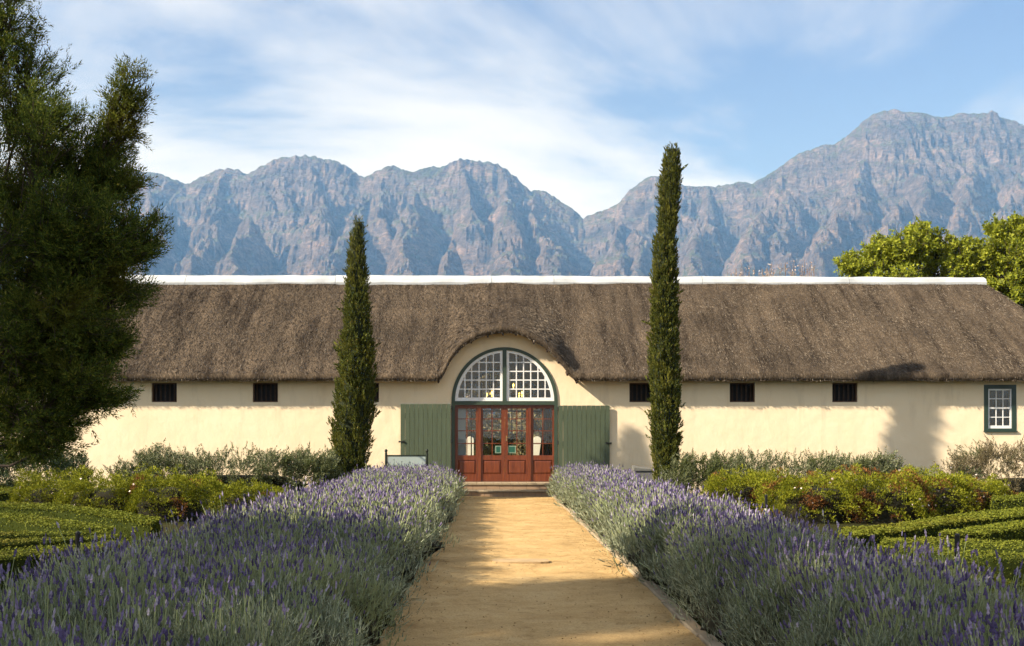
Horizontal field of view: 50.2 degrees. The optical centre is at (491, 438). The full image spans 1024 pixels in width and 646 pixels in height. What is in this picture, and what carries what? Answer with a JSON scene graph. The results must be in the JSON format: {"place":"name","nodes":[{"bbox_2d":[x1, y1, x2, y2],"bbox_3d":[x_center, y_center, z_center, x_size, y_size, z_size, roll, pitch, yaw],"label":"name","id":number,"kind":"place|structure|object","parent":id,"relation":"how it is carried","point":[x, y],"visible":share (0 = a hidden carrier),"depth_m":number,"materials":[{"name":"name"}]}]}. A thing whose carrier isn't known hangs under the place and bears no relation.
{"place":"outdoors","nodes":[
{"label":"outdoors","id":0,"kind":"place"},
{"bbox_2d":[125,448,879,642],"bbox_3d":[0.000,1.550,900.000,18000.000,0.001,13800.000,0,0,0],"label":"ground","id":1,"kind":"structure","parent":0,"point":[833,526],"depth_m":19.56,"materials":[{"name":"brown soil"}]},
{"bbox_2d":[0,483,29,501],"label":"hedge","id":2,"kind":"object","parent":1,"relation":"on","point":[4,493],"visible":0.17,"depth_m":23.09,"materials":[{"name":"green plant"}]},
{"bbox_2d":[0,447,95,487],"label":"dark bush","id":3,"kind":"object","parent":1,"relation":"on","point":[82,460],"visible":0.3,"depth_m":25.10,"materials":[{"name":"green plant"}]},
{"bbox_2d":[5,467,91,504],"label":"golden shrub","id":4,"kind":"object","parent":1,"relation":"on","point":[43,493],"visible":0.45,"depth_m":21.41,"materials":[{"name":"green plant"}]},
{"bbox_2d":[0,511,116,532],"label":"box hedge","id":5,"kind":"object","parent":1,"relation":"on","point":[14,521],"visible":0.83,"depth_m":14.57,"materials":[{"name":"green plant"}]},
{"bbox_2d":[0,529,116,539],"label":"box hedge","id":6,"kind":"object","parent":1,"relation":"on","point":[13,535],"visible":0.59,"depth_m":12.83,"materials":[{"name":"green plant"}]},
{"bbox_2d":[0,533,118,550],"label":"box hedge","id":7,"kind":"object","parent":1,"relation":"on","point":[18,542],"visible":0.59,"depth_m":11.99,"materials":[{"name":"green plant"}]},
{"bbox_2d":[0,539,122,594],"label":"box hedge","id":8,"kind":"object","parent":1,"relation":"on","point":[7,557],"visible":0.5,"depth_m":10.59,"materials":[{"name":"green plant"}]},
{"bbox_2d":[75,531,80,556],"bbox_3d":[-3.562,1.222,9.400,0.048,0.855,0.046,0,0,0],"label":"sprinkler stake","id":9,"kind":"object","parent":1,"relation":"on","point":[77,536],"visible":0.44,"depth_m":9.38,"materials":[{"name":"black plastic"}]},
{"bbox_2d":[0,501,161,549],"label":"box hedge","id":10,"kind":"object","parent":1,"relation":"on","point":[124,522],"visible":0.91,"depth_m":16.30,"materials":[{"name":"green plant"}]},
{"bbox_2d":[0,0,175,475],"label":"feathery tree","id":11,"kind":"object","parent":1,"relation":"on","point":[75,264],"visible":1,"depth_m":8.77,"materials":[{"name":"green plant"}]},
{"bbox_2d":[51,465,151,511],"bbox_3d":[-7.474,1.035,21.194,1.965,1.115,1.963,0,0,0],"label":"golden shrub","id":12,"kind":"object","parent":1,"relation":"on","point":[105,495],"visible":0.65,"depth_m":20.70,"materials":[{"name":"green plant"}]},
{"bbox_2d":[121,462,226,521],"bbox_3d":[-6.153,1.004,20.832,2.036,1.192,1.947,0,0,0],"label":"golden shrub","id":13,"kind":"object","parent":1,"relation":"on","point":[163,499],"visible":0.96,"depth_m":20.43,"materials":[{"name":"green plant"}]},
{"bbox_2d":[102,438,348,504],"bbox_3d":[-6.218,0.821,26.034,6.174,1.782,2.150,0,0,0],"label":"grey green hedge","id":14,"kind":"object","parent":1,"relation":"on","point":[322,465],"visible":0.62,"depth_m":25.54,"materials":[{"name":"green plant"}]},
{"bbox_2d":[0,459,472,645],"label":"lavender border","id":15,"kind":"object","parent":1,"relation":"on","point":[334,563],"visible":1,"depth_m":6.98,"materials":[{"name":"purple plant"}]},
{"bbox_2d":[207,477,289,514],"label":"golden shrub","id":16,"kind":"object","parent":1,"relation":"on","point":[228,493],"visible":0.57,"depth_m":22.35,"materials":[{"name":"green plant"}]},
{"bbox_2d":[326,215,380,476],"bbox_3d":[-3.486,-1.904,26.993,1.325,7.309,1.390,0,0,42],"label":"cypress","id":17,"kind":"object","parent":1,"relation":"on","point":[354,414],"visible":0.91,"depth_m":26.76,"materials":[{"name":"green plant"}]},
{"bbox_2d":[384,449,428,467],"bbox_3d":[-2.222,0.955,28.400,1.147,1.390,0.084,0,0,0],"label":"sign board","id":18,"kind":"object","parent":1,"relation":"on","point":[413,459],"visible":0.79,"depth_m":28.39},
{"bbox_2d":[466,436,473,454],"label":"gatepost","id":19,"kind":"object","parent":1,"relation":"on","point":[468,447],"visible":0.53,"depth_m":49.83,"materials":[{"name":"paint"}]},
{"bbox_2d":[466,372,535,460],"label":"winter tree","id":20,"kind":"object","parent":1,"relation":"on","point":[487,421],"visible":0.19,"depth_m":58.06,"materials":[{"name":"brown plant"}]},
{"bbox_2d":[466,371,541,454],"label":"winter tree","id":21,"kind":"object","parent":1,"relation":"on","point":[538,423],"visible":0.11,"depth_m":57.52,"materials":[{"name":"brown plant"}]},
{"bbox_2d":[460,482,552,496],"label":"door steps","id":22,"kind":"structure","parent":1,"relation":"on","point":[513,489],"depth_m":29.42,"materials":[{"name":"stone"}]},
{"bbox_2d":[0,275,1023,494],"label":"thatched barn","id":23,"kind":"structure","parent":1,"relation":"on","point":[918,372],"depth_m":30.05,"materials":[{"name":"paint"}]},
{"bbox_2d":[152,383,176,401],"bbox_3d":[-9.000,-1.276,30.140,0.690,0.527,0.160,0,0,0],"label":"window","id":24,"kind":"structure","parent":23,"relation":"in","point":[161,392],"depth_m":30.12,"materials":[{"name":"black glass"}]},
{"bbox_2d":[253,383,277,401],"bbox_3d":[-6.224,-1.276,30.140,0.690,0.527,0.160,0,0,0],"label":"window","id":25,"kind":"structure","parent":23,"relation":"in","point":[262,392],"depth_m":30.11,"materials":[{"name":"black glass"}]},
{"bbox_2d":[373,383,378,401],"bbox_3d":[-3.449,-1.276,30.140,0.690,0.527,0.160,0,0,0],"label":"window","id":26,"kind":"structure","parent":23,"relation":"in","point":[377,384],"depth_m":30.10,"materials":[{"name":"black glass"}]},
{"bbox_2d":[485,355,492,397],"bbox_3d":[-0.079,-2.997,34.200,0.266,3.587,0.267,0,0,0],"label":"chandelier","id":27,"kind":"object","parent":23,"relation":"hanging from","point":[489,381],"visible":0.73,"depth_m":34.18,"materials":[{"name":"yellow metal"}]},
{"bbox_2d":[481,406,504,480],"bbox_3d":[0.027,0.119,30.078,0.657,2.101,0.055,0,0,0],"label":"door","id":28,"kind":"structure","parent":23,"relation":"in","point":[492,466],"depth_m":30.05,"materials":[{"name":"red wood"}]},
{"bbox_2d":[505,406,527,480],"bbox_3d":[0.674,0.119,30.046,0.627,2.101,0.118,0,0,0],"label":"door","id":29,"kind":"structure","parent":23,"relation":"in","point":[516,466],"depth_m":30.05,"materials":[{"name":"red wood"}]},
{"bbox_2d":[513,355,522,397],"bbox_3d":[0.815,-3.025,34.200,0.337,3.526,0.325,0,0,0],"label":"chandelier","id":30,"kind":"object","parent":23,"relation":"hanging from","point":[518,394],"visible":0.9,"depth_m":34.19,"materials":[{"name":"yellow metal"}]},
{"bbox_2d":[629,383,650,401],"bbox_3d":[4.122,-1.276,30.140,0.690,0.527,0.160,0,0,0],"label":"window","id":31,"kind":"structure","parent":23,"relation":"in","point":[638,392],"depth_m":30.20,"materials":[{"name":"black glass"}]},
{"bbox_2d":[730,383,753,401],"bbox_3d":[6.878,-1.276,30.140,0.690,0.527,0.160,0,0,0],"label":"window","id":32,"kind":"structure","parent":23,"relation":"in","point":[739,392],"depth_m":30.20,"materials":[{"name":"black glass"}]},
{"bbox_2d":[832,383,856,401],"bbox_3d":[9.694,-1.276,30.140,0.690,0.527,0.160,0,0,0],"label":"window","id":33,"kind":"structure","parent":23,"relation":"in","point":[841,392],"depth_m":30.10,"materials":[{"name":"black glass"}]},
{"bbox_2d":[983,385,1017,431],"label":"sash window","id":34,"kind":"structure","parent":23,"relation":"in","point":[996,398],"depth_m":30.02,"materials":[{"name":"green paint"}]},
{"bbox_2d":[510,409,541,434],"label":"winter tree","id":35,"kind":"object","parent":1,"relation":"on","point":[534,417],"depth_m":57.25,"materials":[{"name":"grey plant"}]},
{"bbox_2d":[533,436,540,454],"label":"gatepost","id":36,"kind":"object","parent":1,"relation":"on","point":[536,447],"visible":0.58,"depth_m":49.83,"materials":[{"name":"paint"}]},
{"bbox_2d":[552,495,723,645],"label":"kerb","id":37,"kind":"structure","parent":1,"relation":"on","point":[689,625],"depth_m":9.95,"materials":[{"name":"stone"}]},
{"bbox_2d":[632,465,652,481],"bbox_3d":[3.940,1.120,28.600,0.487,0.860,0.460,0,0,0],"label":"service box","id":38,"kind":"object","parent":1,"relation":"on","point":[646,471],"visible":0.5,"depth_m":28.40,"materials":[{"name":"grey metal"}]},
{"bbox_2d":[642,141,687,487],"bbox_3d":[4.318,-2.800,27.015,1.146,9.100,1.036,0,0,-27],"label":"cypress","id":39,"kind":"object","parent":1,"relation":"on","point":[665,400],"visible":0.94,"depth_m":26.80,"materials":[{"name":"green plant"}]},
{"bbox_2d":[700,464,778,514],"bbox_3d":[4.967,1.035,21.798,1.680,1.121,1.596,0,0,-16],"label":"golden shrub","id":40,"kind":"object","parent":1,"relation":"on","point":[714,481],"visible":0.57,"depth_m":21.45,"materials":[{"name":"green plant"}]},
{"bbox_2d":[727,266,754,275],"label":"blossom tree","id":41,"kind":"object","parent":1,"relation":"on","point":[735,274],"visible":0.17,"depth_m":45.76,"materials":[{"name":"grey plant"}]},
{"bbox_2d":[765,495,767,514],"bbox_3d":[4.016,1.232,16.000,0.048,0.835,0.046,0,0,0],"label":"sprinkler stake","id":42,"kind":"object","parent":1,"relation":"on","point":[766,499],"visible":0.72,"depth_m":15.98,"materials":[{"name":"black plastic"}]},
{"bbox_2d":[759,263,782,276],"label":"blossom tree","id":43,"kind":"object","parent":1,"relation":"on","point":[768,274],"visible":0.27,"depth_m":45.76,"materials":[{"name":"grey plant"}]},
{"bbox_2d":[546,460,1023,645],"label":"lavender border","id":44,"kind":"object","parent":1,"relation":"on","point":[728,572],"visible":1,"depth_m":6.93,"materials":[{"name":"purple plant"}]},
{"bbox_2d":[656,445,940,504],"bbox_3d":[7.216,0.866,26.013,7.028,1.490,2.163,0,0,0],"label":"grey green hedge","id":45,"kind":"object","parent":1,"relation":"on","point":[688,470],"visible":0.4,"depth_m":25.61,"materials":[{"name":"green plant"}]},
{"bbox_2d":[779,260,817,276],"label":"blossom tree","id":46,"kind":"object","parent":1,"relation":"on","point":[812,269],"visible":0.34,"depth_m":45.83,"materials":[{"name":"grey plant"}]},
{"bbox_2d":[751,465,881,523],"bbox_3d":[5.980,1.031,20.588,2.252,1.118,2.008,0,0,0],"label":"golden shrub","id":47,"kind":"object","parent":1,"relation":"on","point":[792,496],"visible":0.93,"depth_m":20.10,"materials":[{"name":"green plant"}]},
{"bbox_2d":[817,463,941,523],"bbox_3d":[7.218,1.023,20.579,2.241,1.159,1.900,0,0,0],"label":"golden shrub","id":48,"kind":"object","parent":1,"relation":"on","point":[897,505],"visible":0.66,"depth_m":20.07,"materials":[{"name":"green plant"}]},
{"bbox_2d":[831,215,1002,285],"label":"leafy tree","id":49,"kind":"object","parent":1,"relation":"on","point":[923,249],"visible":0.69,"depth_m":46.56,"materials":[{"name":"green plant"}]},
{"bbox_2d":[836,507,1023,555],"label":"box hedge","id":50,"kind":"object","parent":1,"relation":"on","point":[933,527],"visible":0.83,"depth_m":14.15,"materials":[{"name":"green plant"}]},
{"bbox_2d":[884,463,990,518],"bbox_3d":[8.531,1.028,21.201,2.112,1.130,1.857,0,0,0],"label":"golden shrub","id":51,"kind":"object","parent":1,"relation":"on","point":[948,499],"visible":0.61,"depth_m":20.72,"materials":[{"name":"green plant"}]},
{"bbox_2d":[871,550,1023,609],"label":"box hedge","id":52,"kind":"object","parent":1,"relation":"on","point":[1000,579],"visible":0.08,"depth_m":8.68,"materials":[{"name":"green plant"}]},
{"bbox_2d":[877,544,1023,582],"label":"box hedge","id":53,"kind":"object","parent":1,"relation":"on","point":[1010,561],"visible":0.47,"depth_m":10.36,"materials":[{"name":"green plant"}]},
{"bbox_2d":[880,536,1023,553],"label":"box hedge","id":54,"kind":"object","parent":1,"relation":"on","point":[1001,546],"visible":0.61,"depth_m":11.65,"materials":[{"name":"green plant"}]},
{"bbox_2d":[954,533,959,564],"bbox_3d":[4.088,1.240,9.600,0.048,0.820,0.046,0,0,0],"label":"sprinkler stake","id":55,"kind":"object","parent":1,"relation":"on","point":[956,538],"visible":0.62,"depth_m":9.59,"materials":[{"name":"black plastic"}]},
{"bbox_2d":[950,459,985,480],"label":"rounded bush","id":56,"kind":"object","parent":1,"relation":"on","point":[975,472],"visible":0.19,"depth_m":25.16,"materials":[{"name":"green plant"}]},
{"bbox_2d":[932,434,1023,492],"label":"rounded bush","id":57,"kind":"object","parent":1,"relation":"on","point":[1015,484],"visible":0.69,"depth_m":25.20,"materials":[{"name":"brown plant"}]},
{"bbox_2d":[937,520,1023,540],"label":"box hedge","id":58,"kind":"object","parent":1,"relation":"on","point":[1011,530],"visible":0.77,"depth_m":13.38,"materials":[{"name":"green plant"}]},
{"bbox_2d":[944,470,1017,512],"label":"golden shrub","id":59,"kind":"object","parent":1,"relation":"on","point":[992,486],"visible":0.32,"depth_m":21.39,"materials":[{"name":"green plant"}]},
{"bbox_2d":[974,210,1023,308],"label":"leafy tree","id":60,"kind":"object","parent":1,"relation":"on","point":[1006,240],"visible":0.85,"depth_m":46.16,"materials":[{"name":"green plant"}]},
{"bbox_2d":[990,492,1023,509],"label":"box hedge","id":61,"kind":"object","parent":1,"relation":"on","point":[1002,501],"visible":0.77,"depth_m":20.25,"materials":[{"name":"green plant"}]},
{"bbox_2d":[0,109,1023,436],"bbox_3d":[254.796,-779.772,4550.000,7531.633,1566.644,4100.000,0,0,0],"label":"mountains","id":62,"kind":"structure","parent":0,"point":[884,173],"depth_m":4800.72,"materials":[{"name":"grey stone"}]},
{"bbox_2d":[0,0,1023,218],"label":"sky","id":63,"kind":"structure","parent":0,"point":[581,101],"materials":[{"name":"blue"}]},
{"bbox_2d":[377,496,705,645],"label":"path","id":64,"kind":"structure","parent":0,"point":[476,603],"depth_m":10.85,"materials":[{"name":"beige sand"}]},
{"bbox_2d":[492,558,549,563],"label":"cover slab","id":65,"kind":"structure","parent":64,"relation":"on","point":[521,561],"depth_m":13.45,"materials":[{"name":"stone"}]}
]}

